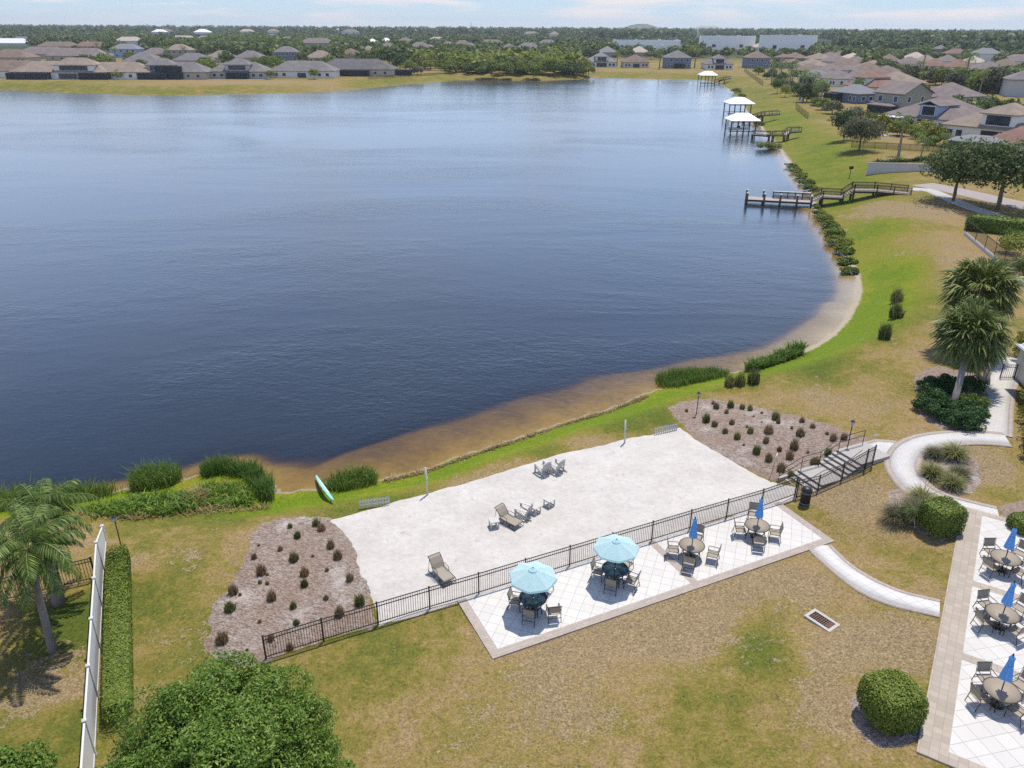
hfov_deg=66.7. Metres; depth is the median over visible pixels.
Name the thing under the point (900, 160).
wall shrubs
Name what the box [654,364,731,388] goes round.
reed clump
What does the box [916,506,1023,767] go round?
plaza
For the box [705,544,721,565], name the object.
armchair
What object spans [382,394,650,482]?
shore weeds
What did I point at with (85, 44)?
house
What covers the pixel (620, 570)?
patio table
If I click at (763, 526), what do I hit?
patio table
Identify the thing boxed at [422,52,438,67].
tree
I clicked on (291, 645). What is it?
grass clump
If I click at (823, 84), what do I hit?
palm tree
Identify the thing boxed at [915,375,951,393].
shrub
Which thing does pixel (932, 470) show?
ornamental grass
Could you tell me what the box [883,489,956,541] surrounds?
mulch bed
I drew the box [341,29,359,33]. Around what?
house
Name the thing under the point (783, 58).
house
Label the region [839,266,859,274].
shore bush
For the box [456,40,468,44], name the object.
house
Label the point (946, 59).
house
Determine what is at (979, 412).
shrub
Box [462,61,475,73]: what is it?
tree
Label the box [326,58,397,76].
house
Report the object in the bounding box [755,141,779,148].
shore bush
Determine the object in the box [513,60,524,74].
tree
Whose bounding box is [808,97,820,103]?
tree
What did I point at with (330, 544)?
grass clump
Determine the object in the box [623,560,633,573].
armchair
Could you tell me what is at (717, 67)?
window
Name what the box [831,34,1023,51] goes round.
wood
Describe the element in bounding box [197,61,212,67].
tree
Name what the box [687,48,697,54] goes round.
tree
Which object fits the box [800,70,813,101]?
palm tree
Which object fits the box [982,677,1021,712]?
patio table
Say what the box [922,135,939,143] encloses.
tree
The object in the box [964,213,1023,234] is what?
long hedge
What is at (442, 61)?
tree
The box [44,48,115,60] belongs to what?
house
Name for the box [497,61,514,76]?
tree
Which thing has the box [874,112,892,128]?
tree
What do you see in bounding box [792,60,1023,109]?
garden trees
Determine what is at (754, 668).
ground
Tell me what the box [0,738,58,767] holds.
broadleaf tree
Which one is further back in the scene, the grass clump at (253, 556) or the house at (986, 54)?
the house at (986, 54)
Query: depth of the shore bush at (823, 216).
110.49 m
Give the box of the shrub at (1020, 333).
[1017,331,1023,340]
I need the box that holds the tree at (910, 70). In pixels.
[902,64,921,75]
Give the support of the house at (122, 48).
on the ground at (754, 668)
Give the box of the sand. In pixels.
[330,428,796,625]
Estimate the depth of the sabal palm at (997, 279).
57.41 m
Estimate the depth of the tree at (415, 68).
389.39 m
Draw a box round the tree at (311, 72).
[308,68,318,78]
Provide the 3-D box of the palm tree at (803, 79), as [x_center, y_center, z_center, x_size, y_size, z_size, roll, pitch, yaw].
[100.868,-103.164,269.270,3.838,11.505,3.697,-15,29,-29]
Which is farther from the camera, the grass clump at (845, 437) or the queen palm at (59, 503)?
the grass clump at (845, 437)
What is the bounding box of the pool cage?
[395,69,411,75]
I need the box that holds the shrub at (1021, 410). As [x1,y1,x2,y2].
[1015,406,1023,418]
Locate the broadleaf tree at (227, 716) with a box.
[94,648,355,767]
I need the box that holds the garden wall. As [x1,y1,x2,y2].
[866,162,935,174]
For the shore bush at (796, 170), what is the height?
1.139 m
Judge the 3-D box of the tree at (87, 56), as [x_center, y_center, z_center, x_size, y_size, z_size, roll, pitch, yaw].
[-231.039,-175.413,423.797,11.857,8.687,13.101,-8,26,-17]
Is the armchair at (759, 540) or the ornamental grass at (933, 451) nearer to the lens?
the armchair at (759, 540)
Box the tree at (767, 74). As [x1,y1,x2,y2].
[762,72,771,77]
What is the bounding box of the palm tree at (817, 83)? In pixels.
[811,79,827,96]
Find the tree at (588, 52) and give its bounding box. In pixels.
[582,47,592,56]
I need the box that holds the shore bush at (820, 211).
[812,208,828,214]
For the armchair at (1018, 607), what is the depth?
33.09 m
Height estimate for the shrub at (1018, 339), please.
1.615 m
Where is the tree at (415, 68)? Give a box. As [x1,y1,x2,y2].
[411,65,422,74]
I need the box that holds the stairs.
[776,430,889,491]
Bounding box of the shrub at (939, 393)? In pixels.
[921,387,950,400]
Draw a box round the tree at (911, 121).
[900,115,915,125]
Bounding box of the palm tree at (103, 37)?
[98,32,109,48]
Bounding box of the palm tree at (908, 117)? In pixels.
[893,112,913,155]
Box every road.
[911,183,1023,209]
[913,188,1008,216]
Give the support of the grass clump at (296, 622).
on the mulch bed at (242, 626)
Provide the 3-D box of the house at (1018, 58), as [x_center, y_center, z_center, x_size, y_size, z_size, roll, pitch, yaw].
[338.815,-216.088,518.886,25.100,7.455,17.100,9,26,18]
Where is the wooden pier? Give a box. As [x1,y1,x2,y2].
[745,181,912,208]
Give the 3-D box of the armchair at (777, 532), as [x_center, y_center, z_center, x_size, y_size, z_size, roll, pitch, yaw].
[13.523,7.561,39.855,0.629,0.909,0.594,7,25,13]
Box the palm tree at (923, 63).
[916,59,925,66]
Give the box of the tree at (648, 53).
[643,50,657,58]
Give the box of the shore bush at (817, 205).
[812,203,821,208]
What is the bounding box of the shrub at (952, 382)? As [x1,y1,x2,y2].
[937,373,961,393]
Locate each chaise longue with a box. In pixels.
[428,552,455,585]
[494,503,523,530]
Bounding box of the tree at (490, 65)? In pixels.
[480,58,499,75]
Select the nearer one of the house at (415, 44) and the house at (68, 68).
the house at (68, 68)
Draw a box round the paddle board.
[315,475,333,500]
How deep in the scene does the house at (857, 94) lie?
256.65 m
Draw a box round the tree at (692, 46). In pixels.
[688,44,699,56]
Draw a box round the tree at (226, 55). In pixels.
[217,50,235,61]
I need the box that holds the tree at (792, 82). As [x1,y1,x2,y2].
[784,79,794,85]
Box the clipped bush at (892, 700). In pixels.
[856,668,929,735]
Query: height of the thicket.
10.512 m
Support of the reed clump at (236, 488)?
on the ground at (754, 668)
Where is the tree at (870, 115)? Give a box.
[864,112,879,121]
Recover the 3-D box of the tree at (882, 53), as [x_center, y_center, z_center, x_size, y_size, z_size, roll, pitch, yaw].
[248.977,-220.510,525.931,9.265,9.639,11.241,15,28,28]
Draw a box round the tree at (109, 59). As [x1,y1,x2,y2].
[92,52,114,61]
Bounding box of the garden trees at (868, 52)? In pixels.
[825,43,1023,89]
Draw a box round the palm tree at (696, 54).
[693,47,700,67]
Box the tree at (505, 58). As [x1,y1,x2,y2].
[496,53,512,62]
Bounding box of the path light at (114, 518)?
[111,515,120,547]
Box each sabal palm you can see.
[926,293,1021,401]
[935,254,1023,384]
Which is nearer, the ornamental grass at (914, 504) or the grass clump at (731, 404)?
the ornamental grass at (914, 504)
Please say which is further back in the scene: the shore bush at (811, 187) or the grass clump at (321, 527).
the shore bush at (811, 187)
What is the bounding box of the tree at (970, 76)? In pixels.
[964,72,978,88]
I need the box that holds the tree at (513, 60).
[505,58,518,73]
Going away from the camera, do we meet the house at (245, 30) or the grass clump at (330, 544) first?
the grass clump at (330, 544)
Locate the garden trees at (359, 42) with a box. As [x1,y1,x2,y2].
[0,30,581,61]
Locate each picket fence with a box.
[359,495,389,507]
[654,423,677,434]
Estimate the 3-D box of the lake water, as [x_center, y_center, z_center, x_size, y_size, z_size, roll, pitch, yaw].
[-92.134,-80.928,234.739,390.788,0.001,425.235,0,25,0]
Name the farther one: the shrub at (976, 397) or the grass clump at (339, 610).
the shrub at (976, 397)
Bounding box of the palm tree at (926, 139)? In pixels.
[913,132,938,160]
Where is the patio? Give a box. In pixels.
[457,502,833,658]
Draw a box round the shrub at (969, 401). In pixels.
[958,398,987,414]
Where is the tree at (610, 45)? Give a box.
[604,42,614,47]
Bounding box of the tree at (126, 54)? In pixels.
[122,51,135,57]
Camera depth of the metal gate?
55.23 m
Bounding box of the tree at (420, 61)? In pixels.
[416,56,430,68]
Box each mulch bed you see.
[203,516,376,666]
[668,399,879,480]
[849,695,922,749]
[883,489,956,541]
[914,366,988,429]
[923,446,981,495]
[997,500,1023,517]
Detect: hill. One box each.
[624,24,658,28]
[694,25,723,30]
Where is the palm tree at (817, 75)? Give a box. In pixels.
[809,71,820,87]
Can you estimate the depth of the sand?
41.96 m
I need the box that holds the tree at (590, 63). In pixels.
[578,60,593,73]
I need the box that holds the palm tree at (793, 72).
[787,69,798,79]
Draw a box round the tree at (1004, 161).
[951,135,1023,209]
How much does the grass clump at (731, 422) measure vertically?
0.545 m
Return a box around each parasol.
[509,561,556,610]
[593,534,638,581]
[685,517,696,557]
[750,497,763,538]
[989,653,1015,709]
[992,581,1015,630]
[996,526,1016,573]
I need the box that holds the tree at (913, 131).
[906,126,925,138]
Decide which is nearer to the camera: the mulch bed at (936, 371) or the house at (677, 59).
the mulch bed at (936, 371)
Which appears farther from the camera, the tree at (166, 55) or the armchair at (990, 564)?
the tree at (166, 55)
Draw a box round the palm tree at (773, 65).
[768,61,778,81]
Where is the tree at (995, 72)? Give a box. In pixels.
[982,65,1009,92]
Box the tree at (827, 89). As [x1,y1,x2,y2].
[814,80,829,91]
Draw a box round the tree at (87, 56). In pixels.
[79,54,94,59]
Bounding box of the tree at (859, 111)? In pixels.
[845,106,868,118]
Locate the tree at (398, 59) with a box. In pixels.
[389,52,408,68]
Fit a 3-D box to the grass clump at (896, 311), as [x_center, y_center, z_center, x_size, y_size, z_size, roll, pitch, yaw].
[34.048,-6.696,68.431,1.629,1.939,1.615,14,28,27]
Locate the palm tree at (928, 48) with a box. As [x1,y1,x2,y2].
[922,43,934,66]
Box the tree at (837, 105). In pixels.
[821,100,845,113]
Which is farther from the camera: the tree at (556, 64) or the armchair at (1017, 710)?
the tree at (556, 64)
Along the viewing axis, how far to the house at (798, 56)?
543.13 m
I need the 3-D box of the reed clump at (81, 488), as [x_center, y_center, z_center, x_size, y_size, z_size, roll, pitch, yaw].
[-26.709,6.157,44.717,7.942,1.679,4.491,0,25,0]
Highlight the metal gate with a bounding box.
[999,364,1018,377]
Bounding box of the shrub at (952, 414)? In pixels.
[944,408,981,428]
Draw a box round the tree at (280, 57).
[273,55,287,60]
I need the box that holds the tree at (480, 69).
[476,66,490,75]
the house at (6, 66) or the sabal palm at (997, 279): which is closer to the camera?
the sabal palm at (997, 279)
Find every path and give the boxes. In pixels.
[809,545,939,617]
[866,439,896,452]
[884,430,1011,515]
[974,356,1019,436]
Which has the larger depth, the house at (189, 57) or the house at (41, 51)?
the house at (41, 51)
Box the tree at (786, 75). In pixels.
[778,72,789,77]
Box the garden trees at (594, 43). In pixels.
[566,34,829,58]
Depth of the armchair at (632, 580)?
36.31 m
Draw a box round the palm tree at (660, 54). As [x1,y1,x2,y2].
[657,47,664,68]
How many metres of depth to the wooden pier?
119.19 m
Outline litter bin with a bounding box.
[799,486,812,505]
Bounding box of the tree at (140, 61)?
[133,59,147,63]
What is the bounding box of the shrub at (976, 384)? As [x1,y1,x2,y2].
[954,375,989,392]
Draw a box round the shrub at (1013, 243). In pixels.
[996,232,1023,255]
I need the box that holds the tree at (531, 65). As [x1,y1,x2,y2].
[522,61,542,76]
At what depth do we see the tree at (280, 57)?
467.37 m
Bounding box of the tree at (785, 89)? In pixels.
[779,84,791,96]
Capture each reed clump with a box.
[0,475,122,511]
[84,486,206,517]
[121,455,188,492]
[173,478,214,503]
[179,479,252,506]
[190,452,278,502]
[192,479,255,508]
[320,460,386,492]
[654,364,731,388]
[739,338,811,371]
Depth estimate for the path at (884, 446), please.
47.09 m
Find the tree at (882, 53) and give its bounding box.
[875,50,886,56]
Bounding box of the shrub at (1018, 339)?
[1006,335,1023,355]
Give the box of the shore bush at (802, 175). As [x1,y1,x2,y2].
[792,172,807,178]
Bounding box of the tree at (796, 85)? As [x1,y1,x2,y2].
[791,81,804,92]
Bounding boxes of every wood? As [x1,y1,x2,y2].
[0,23,1023,48]
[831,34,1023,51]
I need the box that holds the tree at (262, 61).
[255,57,273,66]
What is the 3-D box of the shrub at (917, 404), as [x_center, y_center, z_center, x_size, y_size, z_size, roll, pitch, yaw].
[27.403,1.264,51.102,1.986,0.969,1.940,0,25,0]
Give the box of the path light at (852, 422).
[847,420,854,446]
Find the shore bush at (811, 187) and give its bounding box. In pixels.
[802,184,819,190]
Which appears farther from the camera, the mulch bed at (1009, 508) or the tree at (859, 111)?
the tree at (859, 111)
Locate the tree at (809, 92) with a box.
[793,82,822,101]
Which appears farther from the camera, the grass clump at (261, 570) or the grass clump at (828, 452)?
the grass clump at (828, 452)
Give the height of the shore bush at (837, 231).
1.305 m
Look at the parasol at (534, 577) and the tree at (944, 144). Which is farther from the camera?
the tree at (944, 144)
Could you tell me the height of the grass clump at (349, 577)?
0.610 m
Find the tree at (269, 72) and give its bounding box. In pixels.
[264,70,274,78]
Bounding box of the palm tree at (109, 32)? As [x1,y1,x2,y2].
[104,27,117,38]
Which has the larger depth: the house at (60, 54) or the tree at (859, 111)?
the house at (60, 54)
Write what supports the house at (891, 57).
on the ground at (754, 668)
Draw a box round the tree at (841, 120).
[827,109,858,140]
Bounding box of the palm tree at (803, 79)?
[799,69,809,99]
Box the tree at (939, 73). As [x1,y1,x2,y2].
[933,67,951,84]
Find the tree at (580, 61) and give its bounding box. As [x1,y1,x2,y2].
[575,59,588,75]
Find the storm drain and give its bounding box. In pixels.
[804,608,839,631]
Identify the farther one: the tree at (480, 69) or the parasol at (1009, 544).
the tree at (480, 69)
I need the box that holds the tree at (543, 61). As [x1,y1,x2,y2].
[532,55,552,73]
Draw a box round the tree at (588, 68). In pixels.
[582,65,595,74]
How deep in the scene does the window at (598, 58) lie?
471.87 m
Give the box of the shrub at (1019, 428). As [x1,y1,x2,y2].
[1017,425,1023,435]
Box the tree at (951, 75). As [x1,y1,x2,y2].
[943,69,966,81]
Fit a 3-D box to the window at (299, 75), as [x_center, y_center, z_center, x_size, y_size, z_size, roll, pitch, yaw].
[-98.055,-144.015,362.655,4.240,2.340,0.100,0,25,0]
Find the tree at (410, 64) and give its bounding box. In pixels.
[400,59,417,68]
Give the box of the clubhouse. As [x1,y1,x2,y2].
[1012,343,1023,385]
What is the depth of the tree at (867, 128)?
152.76 m
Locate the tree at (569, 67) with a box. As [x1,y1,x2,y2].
[560,62,583,76]
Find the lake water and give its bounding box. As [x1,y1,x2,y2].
[0,77,831,487]
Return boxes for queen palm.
[0,477,99,606]
[0,503,86,653]
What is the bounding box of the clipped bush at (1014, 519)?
[1005,511,1023,534]
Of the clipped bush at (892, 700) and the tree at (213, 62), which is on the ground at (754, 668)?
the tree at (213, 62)
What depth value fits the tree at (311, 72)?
353.51 m
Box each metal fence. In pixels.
[0,557,93,598]
[261,476,798,658]
[795,445,876,497]
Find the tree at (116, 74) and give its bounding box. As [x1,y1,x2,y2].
[109,69,123,76]
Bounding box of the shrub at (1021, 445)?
[1018,442,1023,453]
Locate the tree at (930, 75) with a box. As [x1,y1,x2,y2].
[925,67,945,84]
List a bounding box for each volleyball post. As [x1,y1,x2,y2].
[424,467,427,494]
[624,420,626,442]
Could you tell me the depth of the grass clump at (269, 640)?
33.21 m
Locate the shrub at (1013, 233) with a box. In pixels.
[996,227,1023,248]
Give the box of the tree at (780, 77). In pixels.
[775,74,785,79]
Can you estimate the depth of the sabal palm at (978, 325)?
51.83 m
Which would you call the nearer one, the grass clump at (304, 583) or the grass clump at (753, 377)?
the grass clump at (304, 583)
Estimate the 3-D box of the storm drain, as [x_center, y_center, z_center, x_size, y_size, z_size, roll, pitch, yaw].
[13.521,10.361,33.949,0.785,0.160,1.271,-16,30,-32]
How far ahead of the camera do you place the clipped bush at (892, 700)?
27.47 m
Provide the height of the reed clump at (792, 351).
1.564 m
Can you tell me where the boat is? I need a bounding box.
[727,125,748,129]
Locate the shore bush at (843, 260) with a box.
[836,256,858,264]
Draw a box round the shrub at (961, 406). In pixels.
[944,398,971,412]
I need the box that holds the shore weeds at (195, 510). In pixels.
[74,501,272,521]
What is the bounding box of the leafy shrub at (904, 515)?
[897,506,920,523]
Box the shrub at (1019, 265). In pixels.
[1008,255,1023,275]
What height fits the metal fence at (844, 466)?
2.365 m
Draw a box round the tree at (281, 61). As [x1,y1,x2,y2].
[274,59,286,65]
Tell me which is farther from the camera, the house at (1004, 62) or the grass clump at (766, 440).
the house at (1004, 62)
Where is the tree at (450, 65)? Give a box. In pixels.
[440,60,458,72]
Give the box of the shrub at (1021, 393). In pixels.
[1019,388,1023,399]
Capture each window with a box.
[58,65,87,70]
[58,73,78,78]
[149,65,162,70]
[227,65,245,69]
[297,72,306,77]
[596,63,606,66]
[597,57,606,60]
[633,63,639,67]
[715,65,724,69]
[716,59,724,62]
[893,96,898,102]
[921,105,935,115]
[946,128,953,135]
[954,129,962,135]
[979,130,1002,135]
[984,114,1011,126]
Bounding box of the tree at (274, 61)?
[267,56,279,67]
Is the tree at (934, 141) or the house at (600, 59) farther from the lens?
the house at (600, 59)
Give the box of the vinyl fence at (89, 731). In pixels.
[80,524,107,767]
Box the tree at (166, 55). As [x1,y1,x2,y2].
[158,53,173,59]
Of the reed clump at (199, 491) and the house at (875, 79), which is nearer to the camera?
the reed clump at (199, 491)
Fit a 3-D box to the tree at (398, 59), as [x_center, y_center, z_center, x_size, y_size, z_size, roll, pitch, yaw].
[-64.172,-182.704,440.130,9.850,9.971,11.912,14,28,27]
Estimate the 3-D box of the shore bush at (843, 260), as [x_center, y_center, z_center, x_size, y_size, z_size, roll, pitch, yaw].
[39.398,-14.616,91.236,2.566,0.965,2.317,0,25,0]
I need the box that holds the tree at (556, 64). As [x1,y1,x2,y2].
[544,59,565,74]
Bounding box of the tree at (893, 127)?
[886,121,910,135]
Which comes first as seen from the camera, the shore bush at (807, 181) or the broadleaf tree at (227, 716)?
the broadleaf tree at (227, 716)
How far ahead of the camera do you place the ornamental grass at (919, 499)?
40.30 m
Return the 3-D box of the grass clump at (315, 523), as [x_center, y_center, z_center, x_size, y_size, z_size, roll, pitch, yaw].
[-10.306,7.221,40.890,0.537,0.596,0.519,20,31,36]
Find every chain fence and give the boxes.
[851,141,945,150]
[964,221,1023,283]
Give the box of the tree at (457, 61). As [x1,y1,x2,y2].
[454,59,464,71]
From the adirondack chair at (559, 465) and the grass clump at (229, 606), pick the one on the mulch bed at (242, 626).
the grass clump at (229, 606)
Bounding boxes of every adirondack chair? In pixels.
[513,501,535,520]
[534,459,552,477]
[547,457,566,475]
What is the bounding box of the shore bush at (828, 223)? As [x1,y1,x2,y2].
[820,219,840,227]
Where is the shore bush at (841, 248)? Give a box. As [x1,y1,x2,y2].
[833,244,855,253]
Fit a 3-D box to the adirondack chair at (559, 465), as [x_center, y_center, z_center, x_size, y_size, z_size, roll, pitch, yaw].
[2.694,4.725,45.722,0.770,0.977,1.047,-22,33,-40]
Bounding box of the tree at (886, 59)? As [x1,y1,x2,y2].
[878,58,892,61]
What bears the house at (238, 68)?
on the ground at (754, 668)
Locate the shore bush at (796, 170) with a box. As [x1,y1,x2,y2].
[789,167,802,172]
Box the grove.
[181,32,340,47]
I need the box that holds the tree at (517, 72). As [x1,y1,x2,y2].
[512,71,528,73]
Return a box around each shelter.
[697,71,717,85]
[723,97,754,115]
[724,113,760,134]
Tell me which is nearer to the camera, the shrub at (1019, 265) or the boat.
the shrub at (1019, 265)
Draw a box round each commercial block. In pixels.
[612,39,680,46]
[649,44,681,49]
[699,35,755,49]
[758,34,817,51]
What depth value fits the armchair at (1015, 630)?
31.70 m
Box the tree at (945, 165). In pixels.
[918,136,996,200]
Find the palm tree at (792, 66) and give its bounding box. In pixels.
[787,61,800,87]
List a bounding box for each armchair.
[507,586,520,611]
[521,606,537,626]
[546,603,561,623]
[589,557,602,582]
[603,575,619,595]
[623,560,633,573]
[623,571,640,592]
[666,536,678,559]
[681,554,696,573]
[697,524,704,540]
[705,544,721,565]
[731,518,745,537]
[747,502,758,517]
[752,534,766,551]
[768,522,783,541]
[965,682,993,711]
[970,607,995,632]
[971,661,997,689]
[972,589,997,613]
[979,538,1000,556]
[979,555,1001,578]
[1002,622,1023,645]
[1003,700,1023,728]
[1008,564,1023,584]
[1009,592,1023,620]
[1011,539,1023,564]
[1011,666,1023,697]
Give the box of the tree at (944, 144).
[936,141,948,147]
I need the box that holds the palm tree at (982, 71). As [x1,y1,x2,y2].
[979,69,990,92]
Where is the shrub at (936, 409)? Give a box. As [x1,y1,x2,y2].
[924,399,957,422]
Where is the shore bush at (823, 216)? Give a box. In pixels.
[813,213,834,220]
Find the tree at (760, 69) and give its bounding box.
[752,66,765,74]
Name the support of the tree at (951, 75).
on the ground at (754, 668)
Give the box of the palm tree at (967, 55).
[960,50,980,67]
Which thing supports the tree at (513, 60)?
on the ground at (754, 668)
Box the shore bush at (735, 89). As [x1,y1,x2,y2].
[730,87,741,91]
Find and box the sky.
[0,0,1023,30]
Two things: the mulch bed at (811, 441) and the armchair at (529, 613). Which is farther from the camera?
the mulch bed at (811, 441)
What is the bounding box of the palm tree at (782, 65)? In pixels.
[779,60,788,74]
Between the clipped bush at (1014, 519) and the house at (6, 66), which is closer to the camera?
the clipped bush at (1014, 519)
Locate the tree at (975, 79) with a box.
[964,72,988,91]
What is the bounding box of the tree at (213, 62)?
[203,59,218,67]
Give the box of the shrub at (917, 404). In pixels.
[910,393,940,412]
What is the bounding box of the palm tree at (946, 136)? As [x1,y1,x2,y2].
[940,131,952,146]
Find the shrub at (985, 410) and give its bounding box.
[967,404,991,418]
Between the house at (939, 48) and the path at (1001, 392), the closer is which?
the path at (1001, 392)
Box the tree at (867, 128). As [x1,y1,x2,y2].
[837,115,889,150]
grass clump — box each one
[214,629,228,645]
[222,598,236,612]
[226,582,238,595]
[251,552,256,559]
[255,561,266,575]
[265,589,276,601]
[266,632,274,642]
[286,641,293,650]
[288,549,299,562]
[289,601,296,609]
[292,618,299,625]
[293,530,300,538]
[299,565,308,577]
[300,576,308,587]
[311,516,320,526]
[317,522,325,531]
[326,537,334,548]
[331,548,342,560]
[334,604,344,617]
[346,570,354,582]
[354,592,365,606]
[702,411,711,422]
[711,400,719,408]
[711,420,717,426]
[722,428,728,433]
[724,373,737,387]
[725,399,734,408]
[729,417,734,424]
[734,371,748,386]
[734,432,741,439]
[739,403,746,409]
[747,364,760,384]
[747,426,754,433]
[752,444,760,454]
[763,422,774,434]
[763,436,769,443]
[765,453,772,462]
[771,410,780,420]
[775,461,785,471]
[785,449,794,459]
[787,470,794,477]
[789,437,800,450]
[796,427,807,436]
[799,416,805,422]
[810,456,818,465]
[824,447,832,455]
[829,432,837,441]
[841,431,847,439]
[878,319,893,339]
[888,297,906,319]
[890,286,905,302]
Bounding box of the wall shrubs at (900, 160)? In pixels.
[871,156,934,162]
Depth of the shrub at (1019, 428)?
47.33 m
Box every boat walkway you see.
[714,76,730,83]
[751,110,779,121]
[751,126,801,141]
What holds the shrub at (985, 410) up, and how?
on the mulch bed at (936, 371)
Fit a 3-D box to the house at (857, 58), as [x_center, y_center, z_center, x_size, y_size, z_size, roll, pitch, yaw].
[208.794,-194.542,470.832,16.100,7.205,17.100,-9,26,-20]
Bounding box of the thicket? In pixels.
[409,46,589,70]
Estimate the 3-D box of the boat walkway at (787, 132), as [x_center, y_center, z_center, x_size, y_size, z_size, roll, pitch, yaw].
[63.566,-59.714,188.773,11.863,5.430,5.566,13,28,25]
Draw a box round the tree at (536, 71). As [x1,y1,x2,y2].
[528,67,541,75]
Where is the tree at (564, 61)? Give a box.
[551,59,567,73]
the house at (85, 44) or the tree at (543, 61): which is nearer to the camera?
the tree at (543, 61)
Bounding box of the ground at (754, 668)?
[0,26,1023,767]
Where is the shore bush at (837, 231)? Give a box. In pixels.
[823,226,845,236]
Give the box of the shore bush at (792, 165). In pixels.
[784,163,798,167]
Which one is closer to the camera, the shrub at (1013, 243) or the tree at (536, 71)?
the shrub at (1013, 243)
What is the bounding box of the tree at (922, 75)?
[918,71,927,79]
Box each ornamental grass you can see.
[874,500,910,525]
[889,495,924,528]
[897,481,943,502]
[908,491,937,505]
[916,458,949,480]
[921,443,947,461]
[934,469,971,493]
[935,440,975,464]
[945,462,977,481]
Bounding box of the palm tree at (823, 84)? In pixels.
[816,77,830,97]
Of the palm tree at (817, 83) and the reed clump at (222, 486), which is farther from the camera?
the palm tree at (817, 83)
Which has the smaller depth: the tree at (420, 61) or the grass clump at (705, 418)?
the grass clump at (705, 418)
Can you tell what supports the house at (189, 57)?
on the ground at (754, 668)
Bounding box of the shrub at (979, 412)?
[954,408,987,431]
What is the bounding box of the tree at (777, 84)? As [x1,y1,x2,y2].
[769,80,783,91]
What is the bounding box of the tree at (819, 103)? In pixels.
[814,97,831,109]
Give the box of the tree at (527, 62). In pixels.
[522,59,542,73]
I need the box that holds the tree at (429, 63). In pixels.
[422,59,438,69]
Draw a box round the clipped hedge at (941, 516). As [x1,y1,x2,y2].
[916,495,968,538]
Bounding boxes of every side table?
[488,517,499,529]
[529,502,541,513]
[543,496,555,508]
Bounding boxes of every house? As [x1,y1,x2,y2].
[0,38,33,45]
[0,49,40,60]
[0,60,30,77]
[5,57,107,79]
[23,47,59,58]
[35,41,75,47]
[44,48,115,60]
[76,42,101,48]
[78,62,150,79]
[109,44,144,57]
[116,37,139,45]
[120,52,160,61]
[136,58,211,79]
[143,48,165,55]
[152,29,167,33]
[164,44,195,58]
[173,53,215,61]
[193,29,211,33]
[208,50,235,62]
[210,58,271,78]
[235,50,264,60]
[240,29,254,32]
[267,29,279,32]
[270,61,340,77]
[273,46,301,60]
[301,38,330,45]
[306,50,329,60]
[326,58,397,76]
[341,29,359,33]
[344,48,357,58]
[412,42,427,47]
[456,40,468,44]
[484,39,501,42]
[516,42,537,48]
[539,40,554,45]
[549,31,558,35]
[588,52,616,66]
[600,46,616,55]
[620,54,649,67]
[628,46,647,55]
[662,50,691,68]
[701,54,734,69]
[742,51,770,68]
[769,54,800,67]
[788,52,805,61]
[790,63,819,76]
[793,58,828,67]
[798,70,825,83]
[804,53,828,60]
[807,63,839,72]
[814,70,853,86]
[819,55,845,63]
[823,84,874,103]
[824,52,840,56]
[831,58,861,65]
[831,65,866,75]
[841,71,894,89]
[842,53,855,58]
[850,56,863,62]
[854,60,876,66]
[855,62,879,70]
[866,80,941,114]
[867,65,910,75]
[877,95,983,130]
[883,54,899,61]
[886,71,928,84]
[895,57,920,65]
[905,52,923,58]
[916,55,933,61]
[918,58,946,67]
[930,82,988,100]
[933,45,945,51]
[937,55,957,63]
[940,103,1023,138]
[942,49,962,57]
[943,59,973,69]
[947,134,1007,151]
[963,56,984,65]
[969,61,1001,69]
[973,48,1000,60]
[993,126,1023,154]
[996,59,1018,66]
[999,70,1023,96]
[1007,54,1023,63]
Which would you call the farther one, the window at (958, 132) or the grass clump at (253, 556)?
the window at (958, 132)
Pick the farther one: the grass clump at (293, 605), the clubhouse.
the clubhouse
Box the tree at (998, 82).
[988,73,1009,93]
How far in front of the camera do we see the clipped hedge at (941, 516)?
38.11 m
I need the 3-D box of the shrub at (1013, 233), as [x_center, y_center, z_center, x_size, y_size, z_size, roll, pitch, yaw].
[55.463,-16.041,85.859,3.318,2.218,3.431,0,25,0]
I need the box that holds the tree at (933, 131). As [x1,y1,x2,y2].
[923,123,953,144]
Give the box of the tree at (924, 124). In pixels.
[909,119,936,129]
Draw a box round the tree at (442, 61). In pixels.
[435,56,450,70]
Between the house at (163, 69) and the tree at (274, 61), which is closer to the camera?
the house at (163, 69)
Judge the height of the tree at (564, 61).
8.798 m
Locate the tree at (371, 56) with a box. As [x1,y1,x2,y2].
[367,48,385,59]
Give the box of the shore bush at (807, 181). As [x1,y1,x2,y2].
[798,178,816,184]
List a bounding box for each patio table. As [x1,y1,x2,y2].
[519,592,546,613]
[602,561,628,583]
[679,537,704,557]
[744,518,769,536]
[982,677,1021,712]
[985,603,1019,633]
[990,549,1021,576]
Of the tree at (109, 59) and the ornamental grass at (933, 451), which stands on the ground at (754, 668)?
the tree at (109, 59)
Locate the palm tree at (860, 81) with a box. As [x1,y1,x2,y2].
[852,77,867,84]
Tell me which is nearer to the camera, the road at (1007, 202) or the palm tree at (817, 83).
the road at (1007, 202)
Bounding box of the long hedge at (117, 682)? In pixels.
[101,543,134,732]
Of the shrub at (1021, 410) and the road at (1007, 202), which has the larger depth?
the road at (1007, 202)
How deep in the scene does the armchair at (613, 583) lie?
35.86 m
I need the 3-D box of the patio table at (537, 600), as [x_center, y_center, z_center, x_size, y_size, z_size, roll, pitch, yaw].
[0.944,9.864,34.916,1.264,0.741,1.264,-5,25,-12]
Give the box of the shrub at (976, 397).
[959,392,991,407]
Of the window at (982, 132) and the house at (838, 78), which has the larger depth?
the house at (838, 78)
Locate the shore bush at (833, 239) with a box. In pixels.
[824,234,853,245]
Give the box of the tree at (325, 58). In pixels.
[320,54,335,62]
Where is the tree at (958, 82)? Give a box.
[947,73,968,85]

